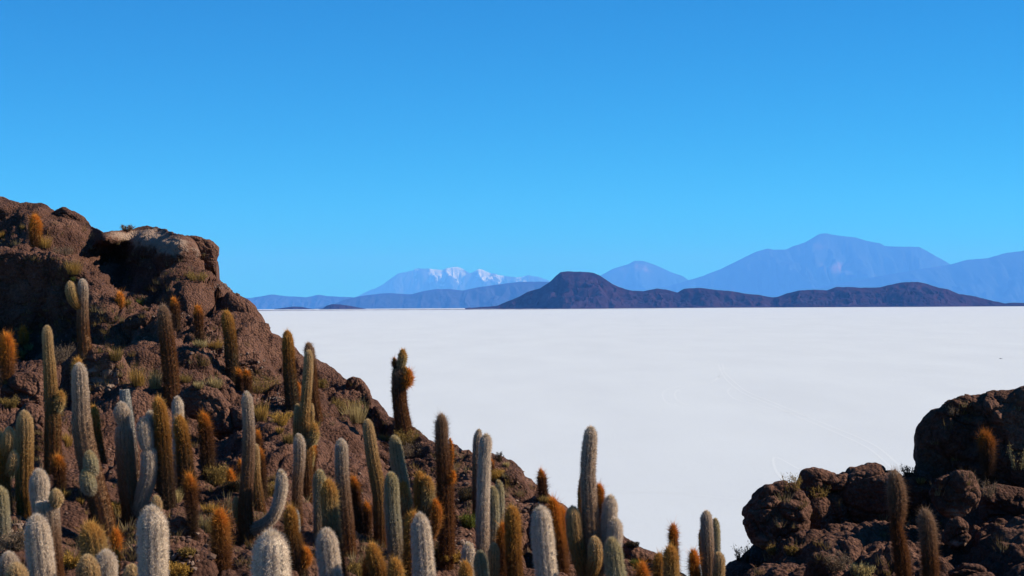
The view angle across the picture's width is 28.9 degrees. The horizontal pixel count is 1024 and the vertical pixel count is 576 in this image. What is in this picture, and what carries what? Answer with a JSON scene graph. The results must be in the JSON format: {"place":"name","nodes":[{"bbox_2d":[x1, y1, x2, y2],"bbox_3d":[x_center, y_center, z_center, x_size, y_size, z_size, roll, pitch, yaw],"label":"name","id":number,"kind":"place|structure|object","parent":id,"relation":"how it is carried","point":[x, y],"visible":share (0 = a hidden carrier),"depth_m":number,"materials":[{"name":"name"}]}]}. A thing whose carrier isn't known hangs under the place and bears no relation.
{"place":"outdoors","nodes":[
{"label":"outdoors","id":0,"kind":"place"},
{"bbox_2d":[246,294,352,308],"bbox_3d":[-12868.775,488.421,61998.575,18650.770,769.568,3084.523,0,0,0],"label":"hills","id":1,"kind":"structure","parent":0,"point":[272,301],"depth_m":61725.15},
{"bbox_2d":[314,282,548,308],"bbox_3d":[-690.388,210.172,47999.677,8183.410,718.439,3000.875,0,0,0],"label":"hills","id":2,"kind":"structure","parent":0,"point":[492,295],"depth_m":47679.02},
{"bbox_2d":[357,267,549,296],"bbox_3d":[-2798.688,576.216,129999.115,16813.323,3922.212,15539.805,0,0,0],"label":"mountain","id":3,"kind":"structure","parent":0,"point":[417,280],"depth_m":129225.56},
{"bbox_2d":[0,196,1023,575],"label":"rocky hillside","id":4,"kind":"structure","parent":0,"point":[114,262],"depth_m":63.92,"materials":[{"name":"stone"}]},
{"bbox_2d":[0,485,11,550],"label":"column cactus","id":5,"kind":"object","parent":4,"relation":"on","point":[5,521],"depth_m":35.89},
{"bbox_2d":[0,327,18,388],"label":"column cactus","id":6,"kind":"object","parent":4,"relation":"on","point":[7,351],"depth_m":63.08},
{"bbox_2d":[0,427,19,514],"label":"column cactus","id":7,"kind":"object","parent":4,"relation":"on","point":[9,460],"depth_m":42.73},
{"bbox_2d":[0,551,20,575],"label":"column cactus","id":8,"kind":"object","parent":4,"relation":"on","point":[8,558],"depth_m":30.88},
{"bbox_2d":[0,528,25,550],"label":"shrub","id":9,"kind":"object","parent":4,"relation":"on","point":[15,543],"visible":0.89,"depth_m":34.02,"materials":[{"name":"grey plant"}]},
{"bbox_2d":[4,560,29,575],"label":"column cactus","id":10,"kind":"object","parent":4,"relation":"on","point":[16,568],"depth_m":26.91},
{"bbox_2d":[0,371,43,408],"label":"boulder","id":11,"kind":"object","parent":4,"relation":"on","point":[26,387],"visible":0.85,"depth_m":62.74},
{"bbox_2d":[14,409,34,518],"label":"column cactus","id":12,"kind":"object","parent":4,"relation":"on","point":[24,430],"depth_m":43.84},
{"bbox_2d":[13,403,45,460],"bbox_3d":[-13.169,4.110,54.086,1.008,2.002,1.311,0,0,-12],"label":"boulder","id":13,"kind":"object","parent":4,"relation":"on","point":[36,411],"visible":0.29,"depth_m":53.62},
{"bbox_2d":[26,213,43,247],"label":"column cactus","id":14,"kind":"object","parent":4,"relation":"on","point":[35,223],"depth_m":87.43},
{"bbox_2d":[27,467,50,514],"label":"column cactus","id":15,"kind":"object","parent":4,"relation":"on","point":[39,487],"depth_m":37.86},
{"bbox_2d":[23,512,57,575],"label":"column cactus","id":16,"kind":"object","parent":4,"relation":"on","point":[39,549],"depth_m":27.86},
{"bbox_2d":[34,487,65,575],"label":"column cactus","id":17,"kind":"object","parent":4,"relation":"on","point":[50,509],"depth_m":32.86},
{"bbox_2d":[0,250,107,332],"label":"boulder","id":18,"kind":"object","parent":4,"relation":"on","point":[16,268],"visible":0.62,"depth_m":80.80,"materials":[{"name":"stone"}]},
{"bbox_2d":[41,325,67,474],"bbox_3d":[-11.301,2.918,49.256,0.737,4.054,0.536,0,0,27],"label":"column cactus","id":19,"kind":"object","parent":4,"relation":"on","point":[55,402],"depth_m":49.17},
{"bbox_2d":[48,450,69,490],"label":"column cactus","id":20,"kind":"object","parent":4,"relation":"on","point":[59,467],"depth_m":47.61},
{"bbox_2d":[53,207,89,223],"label":"boulder","id":21,"kind":"object","parent":4,"relation":"on","point":[66,212],"visible":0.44,"depth_m":92.77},
{"bbox_2d":[64,279,91,357],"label":"column cactus","id":22,"kind":"object","parent":4,"relation":"on","point":[78,300],"depth_m":66.00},
{"bbox_2d":[74,554,101,575],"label":"column cactus","id":23,"kind":"object","parent":4,"relation":"on","point":[87,564],"depth_m":27.89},
{"bbox_2d":[70,362,115,538],"bbox_3d":[-9.005,3.747,42.971,1.003,4.343,0.877,0,0,-36],"label":"column cactus","id":24,"kind":"object","parent":4,"relation":"on","point":[93,486],"depth_m":42.83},
{"bbox_2d":[75,518,112,563],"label":"column cactus","id":25,"kind":"object","parent":4,"relation":"on","point":[92,539],"depth_m":31.85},
{"bbox_2d":[59,344,131,407],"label":"boulder","id":26,"kind":"object","parent":4,"relation":"on","point":[91,362],"visible":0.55,"depth_m":66.01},
{"bbox_2d":[90,402,109,463],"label":"column cactus","id":27,"kind":"object","parent":4,"relation":"on","point":[97,426],"depth_m":51.90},
{"bbox_2d":[95,547,119,575],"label":"column cactus","id":28,"kind":"object","parent":4,"relation":"on","point":[107,560],"depth_m":28.89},
{"bbox_2d":[107,522,124,551],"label":"column cactus","id":29,"kind":"object","parent":4,"relation":"on","point":[116,537],"depth_m":37.93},
{"bbox_2d":[119,389,140,477],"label":"column cactus","id":30,"kind":"object","parent":4,"relation":"on","point":[124,395],"depth_m":51.91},
{"bbox_2d":[113,401,158,525],"bbox_3d":[-8.252,4.134,43.711,1.070,3.351,0.737,0,0,0],"label":"column cactus","id":31,"kind":"object","parent":4,"relation":"on","point":[134,494],"depth_m":43.52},
{"bbox_2d":[121,311,152,339],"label":"boulder","id":32,"kind":"object","parent":4,"relation":"on","point":[129,327],"visible":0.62,"depth_m":74.70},
{"bbox_2d":[126,364,149,386],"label":"shrub","id":33,"kind":"object","parent":4,"relation":"on","point":[136,380],"visible":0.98,"depth_m":64.50,"materials":[{"name":"yellow plant"}]},
{"bbox_2d":[134,503,170,575],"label":"column cactus","id":34,"kind":"object","parent":4,"relation":"on","point":[152,535],"depth_m":25.85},
{"bbox_2d":[142,366,162,388],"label":"shrub","id":35,"kind":"object","parent":4,"relation":"on","point":[155,382],"visible":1,"depth_m":64.10,"materials":[{"name":"green plant"}]},
{"bbox_2d":[150,394,179,510],"bbox_3d":[-7.653,3.756,43.666,0.799,3.042,0.629,0,0,0],"label":"column cactus","id":36,"kind":"object","parent":4,"relation":"on","point":[166,486],"depth_m":43.56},
{"bbox_2d":[154,302,181,404],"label":"column cactus","id":37,"kind":"object","parent":4,"relation":"on","point":[171,381],"depth_m":63.93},
{"bbox_2d":[170,297,184,331],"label":"column cactus","id":38,"kind":"object","parent":4,"relation":"on","point":[176,312],"depth_m":73.30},
{"bbox_2d":[171,395,184,482],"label":"column cactus","id":39,"kind":"object","parent":4,"relation":"on","point":[177,404],"depth_m":52.88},
{"bbox_2d":[167,560,193,575],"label":"shrub","id":40,"kind":"object","parent":4,"relation":"on","point":[182,570],"visible":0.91,"depth_m":35.67,"materials":[{"name":"yellow plant"}]},
{"bbox_2d":[170,410,197,499],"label":"column cactus","id":41,"kind":"object","parent":4,"relation":"on","point":[184,458],"depth_m":47.70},
{"bbox_2d":[167,514,207,544],"bbox_3d":[-6.707,5.159,41.061,0.821,0.957,0.827,0,0,-13],"label":"boulder","id":42,"kind":"object","parent":4,"relation":"on","point":[178,521],"visible":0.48,"depth_m":40.86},
{"bbox_2d":[177,466,205,543],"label":"column cactus","id":43,"kind":"object","parent":4,"relation":"on","point":[190,491],"depth_m":40.72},
{"bbox_2d":[190,302,206,347],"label":"column cactus","id":44,"kind":"object","parent":4,"relation":"on","point":[198,316],"depth_m":72.10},
{"bbox_2d":[186,235,218,273],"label":"boulder","id":45,"kind":"object","parent":4,"relation":"on","point":[209,248],"visible":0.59,"depth_m":85.59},
{"bbox_2d":[193,408,219,480],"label":"column cactus","id":46,"kind":"object","parent":4,"relation":"on","point":[206,437],"depth_m":48.96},
{"bbox_2d":[203,461,228,484],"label":"shrub","id":47,"kind":"object","parent":4,"relation":"on","point":[219,478],"visible":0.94,"depth_m":48.63,"materials":[{"name":"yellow plant"}]},
{"bbox_2d":[203,504,238,572],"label":"column cactus","id":48,"kind":"object","parent":4,"relation":"on","point":[220,541],"depth_m":36.51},
{"bbox_2d":[178,383,264,440],"bbox_3d":[-9.002,4.051,62.474,3.033,2.117,1.356,0,0,0],"label":"boulder","id":49,"kind":"object","parent":4,"relation":"on","point":[224,414],"visible":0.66,"depth_m":62.09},
{"bbox_2d":[220,309,240,382],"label":"column cactus","id":50,"kind":"object","parent":4,"relation":"on","point":[230,346],"depth_m":69.93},
{"bbox_2d":[218,292,262,321],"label":"boulder","id":51,"kind":"object","parent":4,"relation":"on","point":[231,301],"visible":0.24,"depth_m":80.59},
{"bbox_2d":[239,359,276,382],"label":"boulder","id":52,"kind":"object","parent":4,"relation":"on","point":[252,364],"visible":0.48,"depth_m":71.80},
{"bbox_2d":[253,443,266,514],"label":"column cactus","id":53,"kind":"object","parent":4,"relation":"on","point":[259,504],"depth_m":46.46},
{"bbox_2d":[232,390,288,545],"bbox_3d":[-5.384,3.994,42.498,1.284,3.646,0.504,0,0,0],"label":"column cactus","id":54,"kind":"object","parent":4,"relation":"on","point":[248,528],"depth_m":42.38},
{"bbox_2d":[258,445,270,503],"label":"column cactus","id":55,"kind":"object","parent":4,"relation":"on","point":[263,472],"depth_m":47.32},
{"bbox_2d":[251,370,280,394],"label":"shrub","id":56,"kind":"object","parent":4,"relation":"on","point":[258,385],"visible":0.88,"depth_m":69.03,"materials":[{"name":"brown plant"}]},
{"bbox_2d":[249,527,291,575],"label":"column cactus","id":57,"kind":"object","parent":4,"relation":"on","point":[270,556],"depth_m":20.87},
{"bbox_2d":[10,280,561,574],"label":"loose stones","id":58,"kind":"object","parent":4,"relation":"on","point":[211,556],"visible":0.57,"depth_m":47.91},
{"bbox_2d":[280,328,300,410],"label":"column cactus","id":59,"kind":"object","parent":4,"relation":"on","point":[291,389],"depth_m":65.33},
{"bbox_2d":[280,502,314,575],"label":"column cactus","id":60,"kind":"object","parent":4,"relation":"on","point":[300,555],"depth_m":37.51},
{"bbox_2d":[291,433,306,526],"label":"column cactus","id":61,"kind":"object","parent":4,"relation":"on","point":[299,450],"depth_m":42.67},
{"bbox_2d":[292,349,320,503],"bbox_3d":[-5.229,3.952,51.142,0.942,4.799,0.545,-1,-1,43],"label":"column cactus","id":62,"kind":"object","parent":4,"relation":"on","point":[304,424],"depth_m":51.05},
{"bbox_2d":[301,340,323,423],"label":"column cactus","id":63,"kind":"object","parent":4,"relation":"on","point":[316,402],"depth_m":65.99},
{"bbox_2d":[312,468,326,541],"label":"column cactus","id":64,"kind":"object","parent":4,"relation":"on","point":[318,478],"depth_m":42.10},
{"bbox_2d":[315,526,343,575],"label":"column cactus","id":65,"kind":"object","parent":4,"relation":"on","point":[327,554],"depth_m":31.86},
{"bbox_2d":[317,476,348,575],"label":"column cactus","id":66,"kind":"object","parent":4,"relation":"on","point":[329,502],"depth_m":39.88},
{"bbox_2d":[334,438,357,556],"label":"column cactus","id":67,"kind":"object","parent":4,"relation":"on","point":[341,476],"depth_m":41.60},
{"bbox_2d":[339,391,371,423],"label":"shrub","id":68,"kind":"object","parent":4,"relation":"on","point":[357,417],"visible":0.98,"depth_m":69.61,"materials":[{"name":"yellow plant"}]},
{"bbox_2d":[349,471,367,533],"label":"column cactus","id":69,"kind":"object","parent":4,"relation":"on","point":[356,496],"depth_m":47.09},
{"bbox_2d":[346,377,371,397],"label":"boulder","id":70,"kind":"object","parent":4,"relation":"on","point":[360,385],"visible":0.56,"depth_m":74.72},
{"bbox_2d":[361,499,372,535],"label":"column cactus","id":71,"kind":"object","parent":4,"relation":"on","point":[367,515],"depth_m":47.12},
{"bbox_2d":[362,419,387,548],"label":"column cactus","id":72,"kind":"object","parent":4,"relation":"on","point":[376,475],"depth_m":45.87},
{"bbox_2d":[364,539,387,575],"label":"column cactus","id":73,"kind":"object","parent":4,"relation":"on","point":[374,559],"depth_m":35.88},
{"bbox_2d":[383,471,403,563],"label":"column cactus","id":74,"kind":"object","parent":4,"relation":"on","point":[393,521],"depth_m":39.87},
{"bbox_2d":[383,554,407,575],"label":"column cactus","id":75,"kind":"object","parent":4,"relation":"on","point":[395,566],"depth_m":33.90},
{"bbox_2d":[388,434,413,535],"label":"column cactus","id":76,"kind":"object","parent":4,"relation":"on","point":[398,464],"depth_m":46.84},
{"bbox_2d":[389,348,417,439],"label":"column cactus","id":77,"kind":"object","parent":4,"relation":"on","point":[402,379],"depth_m":67.08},
{"bbox_2d":[398,506,418,575],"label":"column cactus","id":78,"kind":"object","parent":4,"relation":"on","point":[407,558],"depth_m":37.88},
{"bbox_2d":[410,511,436,575],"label":"column cactus","id":79,"kind":"object","parent":4,"relation":"on","point":[422,553],"depth_m":31.87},
{"bbox_2d":[410,468,446,559],"bbox_3d":[-1.858,5.521,43.892,0.907,3.180,0.615,-1,0,36],"label":"column cactus","id":80,"kind":"object","parent":4,"relation":"on","point":[424,499],"depth_m":43.82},
{"bbox_2d":[431,411,458,570],"bbox_3d":[-1.573,4.854,46.876,0.757,4.154,0.731,0,0,0],"label":"column cactus","id":81,"kind":"object","parent":4,"relation":"on","point":[445,478],"depth_m":46.77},
{"bbox_2d":[454,556,474,575],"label":"column cactus","id":82,"kind":"object","parent":4,"relation":"on","point":[465,569],"depth_m":34.91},
{"bbox_2d":[460,541,475,571],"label":"column cactus","id":83,"kind":"object","parent":4,"relation":"on","point":[468,550],"depth_m":38.89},
{"bbox_2d":[471,429,482,528],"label":"column cactus","id":84,"kind":"object","parent":4,"relation":"on","point":[478,434],"depth_m":51.89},
{"bbox_2d":[472,549,489,575],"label":"column cactus","id":85,"kind":"object","parent":4,"relation":"on","point":[480,566],"depth_m":35.89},
{"bbox_2d":[474,432,492,554],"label":"column cactus","id":86,"kind":"object","parent":4,"relation":"on","point":[482,520],"depth_m":42.88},
{"bbox_2d":[487,542,499,575],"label":"column cactus","id":87,"kind":"object","parent":4,"relation":"on","point":[493,557],"depth_m":39.89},
{"bbox_2d":[489,485,500,545],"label":"column cactus","id":88,"kind":"object","parent":4,"relation":"on","point":[495,515],"depth_m":45.88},
{"bbox_2d":[490,519,506,575],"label":"column cactus","id":89,"kind":"object","parent":4,"relation":"on","point":[499,541],"depth_m":40.90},
{"bbox_2d":[495,479,505,523],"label":"column cactus","id":90,"kind":"object","parent":4,"relation":"on","point":[499,485],"depth_m":48.90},
{"bbox_2d":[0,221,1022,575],"bbox_3d":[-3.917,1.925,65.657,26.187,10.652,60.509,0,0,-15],"label":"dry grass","id":91,"kind":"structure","parent":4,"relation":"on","point":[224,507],"depth_m":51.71,"materials":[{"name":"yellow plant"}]},
{"bbox_2d":[499,469,526,485],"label":"boulder","id":92,"kind":"object","parent":4,"relation":"on","point":[514,477],"visible":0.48,"depth_m":57.77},
{"bbox_2d":[500,502,526,575],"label":"column cactus","id":93,"kind":"object","parent":4,"relation":"on","point":[513,539],"depth_m":39.87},
{"bbox_2d":[534,465,552,500],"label":"column cactus","id":94,"kind":"object","parent":4,"relation":"on","point":[542,484],"depth_m":56.70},
{"bbox_2d":[530,503,558,575],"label":"column cactus","id":95,"kind":"object","parent":4,"relation":"on","point":[543,543],"depth_m":31.86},
{"bbox_2d":[544,488,573,575],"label":"column cactus","id":96,"kind":"object","parent":4,"relation":"on","point":[554,508],"depth_m":49.24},
{"bbox_2d":[564,424,623,575],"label":"column cactus","id":97,"kind":"object","parent":4,"relation":"on","point":[586,539],"depth_m":35.86,"materials":[{"name":"plant"}]},
{"bbox_2d":[602,535,627,575],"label":"column cactus","id":98,"kind":"object","parent":4,"relation":"on","point":[613,556],"depth_m":31.89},
{"bbox_2d":[622,540,654,563],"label":"boulder","id":99,"kind":"object","parent":4,"relation":"on","point":[630,553],"visible":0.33,"depth_m":50.64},
{"bbox_2d":[649,549,663,575],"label":"column cactus","id":100,"kind":"object","parent":4,"relation":"on","point":[657,569],"depth_m":38.90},
{"bbox_2d":[659,541,682,575],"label":"column cactus","id":101,"kind":"object","parent":4,"relation":"on","point":[670,560],"depth_m":35.89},
{"bbox_2d":[665,515,682,574],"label":"column cactus","id":102,"kind":"object","parent":4,"relation":"on","point":[673,532],"depth_m":41.92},
{"bbox_2d":[683,544,705,575],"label":"column cactus","id":103,"kind":"object","parent":4,"relation":"on","point":[694,568],"depth_m":37.92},
{"bbox_2d":[697,510,715,575],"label":"column cactus","id":104,"kind":"object","parent":4,"relation":"on","point":[705,536],"depth_m":39.89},
{"bbox_2d":[712,518,720,557],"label":"column cactus","id":105,"kind":"object","parent":4,"relation":"on","point":[717,534],"depth_m":43.91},
{"bbox_2d":[712,551,726,575],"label":"column cactus","id":106,"kind":"object","parent":4,"relation":"on","point":[719,566],"depth_m":37.90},
{"bbox_2d":[742,480,812,550],"bbox_3d":[6.722,5.763,50.236,1.801,1.811,1.548,0,0,0],"label":"boulder","id":107,"kind":"object","parent":4,"relation":"on","point":[761,506],"visible":0.97,"depth_m":49.67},
{"bbox_2d":[804,551,842,575],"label":"boulder","id":108,"kind":"object","parent":4,"relation":"on","point":[812,568],"visible":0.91,"depth_m":43.68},
{"bbox_2d":[821,549,850,571],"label":"shrub","id":109,"kind":"object","parent":4,"relation":"on","point":[841,565],"visible":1,"depth_m":43.55,"materials":[{"name":"brown plant"}]},
{"bbox_2d":[795,462,898,529],"bbox_3d":[8.815,5.765,51.787,2.921,2.392,2.003,0,0,0],"label":"boulder","id":110,"kind":"object","parent":4,"relation":"on","point":[861,494],"visible":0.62,"depth_m":51.14,"materials":[{"name":"stone"}]},
{"bbox_2d":[848,560,876,575],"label":"shrub","id":111,"kind":"object","parent":4,"relation":"on","point":[866,569],"visible":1,"depth_m":42.64,"materials":[{"name":"green plant"}]},
{"bbox_2d":[881,466,917,575],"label":"column cactus","id":112,"kind":"object","parent":4,"relation":"on","point":[897,496],"depth_m":42.87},
{"bbox_2d":[902,470,932,510],"bbox_3d":[10.561,5.319,52.111,1.045,1.056,0.917,0,0,0],"label":"boulder","id":113,"kind":"object","parent":4,"relation":"on","point":[918,499],"visible":0.73,"depth_m":51.75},
{"bbox_2d":[915,503,943,575],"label":"column cactus","id":114,"kind":"object","parent":4,"relation":"on","point":[928,538],"depth_m":41.87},
{"bbox_2d":[929,470,980,517],"bbox_3d":[10.729,4.985,48.141,1.264,1.218,1.127,0,0,0],"label":"boulder","id":115,"kind":"object","parent":4,"relation":"on","point":[960,497],"visible":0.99,"depth_m":47.73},
{"bbox_2d":[941,516,970,548],"bbox_3d":[10.644,5.854,47.560,0.725,0.809,0.622,0,0,0],"label":"boulder","id":116,"kind":"object","parent":4,"relation":"on","point":[955,535],"visible":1,"depth_m":47.35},
{"bbox_2d":[913,386,1023,487],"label":"boulder","id":117,"kind":"object","parent":4,"relation":"on","point":[999,414],"visible":0.71,"depth_m":52.09,"materials":[{"name":"stone"}]},
{"bbox_2d":[948,563,994,575],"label":"boulder","id":118,"kind":"object","parent":4,"relation":"on","point":[964,569],"visible":1,"depth_m":41.83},
{"bbox_2d":[975,425,999,522],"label":"column cactus","id":119,"kind":"object","parent":4,"relation":"on","point":[986,444],"depth_m":51.17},
{"bbox_2d":[978,483,1023,524],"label":"boulder","id":120,"kind":"object","parent":4,"relation":"on","point":[1006,503],"visible":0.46,"depth_m":49.74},
{"bbox_2d":[0,0,1023,297],"label":"sky","id":121,"kind":"structure","parent":0,"point":[337,148],"materials":[{"name":"blue"}]},
{"bbox_2d":[257,306,1023,575],"bbox_3d":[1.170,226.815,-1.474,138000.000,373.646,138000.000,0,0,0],"label":"salt flat","id":122,"kind":"structure","parent":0,"point":[885,379],"depth_m":963.18,"materials":[{"name":"white"}]},
{"bbox_2d":[519,364,904,499],"bbox_3d":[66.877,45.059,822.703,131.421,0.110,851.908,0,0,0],"label":"tyre tracks","id":123,"kind":"object","parent":122,"relation":"on","point":[781,478],"visible":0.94,"depth_m":599.06},
{"bbox_2d":[600,261,687,290],"bbox_3d":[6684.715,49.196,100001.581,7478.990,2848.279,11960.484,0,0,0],"label":"mountain","id":124,"kind":"structure","parent":0,"point":[639,276],"depth_m":99206.33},
{"bbox_2d":[465,271,1023,308],"bbox_3d":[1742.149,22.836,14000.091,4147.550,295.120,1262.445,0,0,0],"label":"hill","id":125,"kind":"structure","parent":0,"point":[574,290],"depth_m":13847.33,"materials":[{"name":"stone"}]},
{"bbox_2d":[659,233,949,296],"bbox_3d":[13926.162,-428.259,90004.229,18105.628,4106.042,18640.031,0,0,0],"label":"mountain","id":126,"kind":"structure","parent":0,"point":[821,260],"depth_m":88705.77,"materials":[{"name":"stone"}]},
{"bbox_2d":[812,251,1023,302],"bbox_3d":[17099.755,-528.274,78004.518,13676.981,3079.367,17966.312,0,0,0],"label":"mountain","id":127,"kind":"structure","parent":0,"point":[999,278],"depth_m":77055.42,"materials":[{"name":"stone"}]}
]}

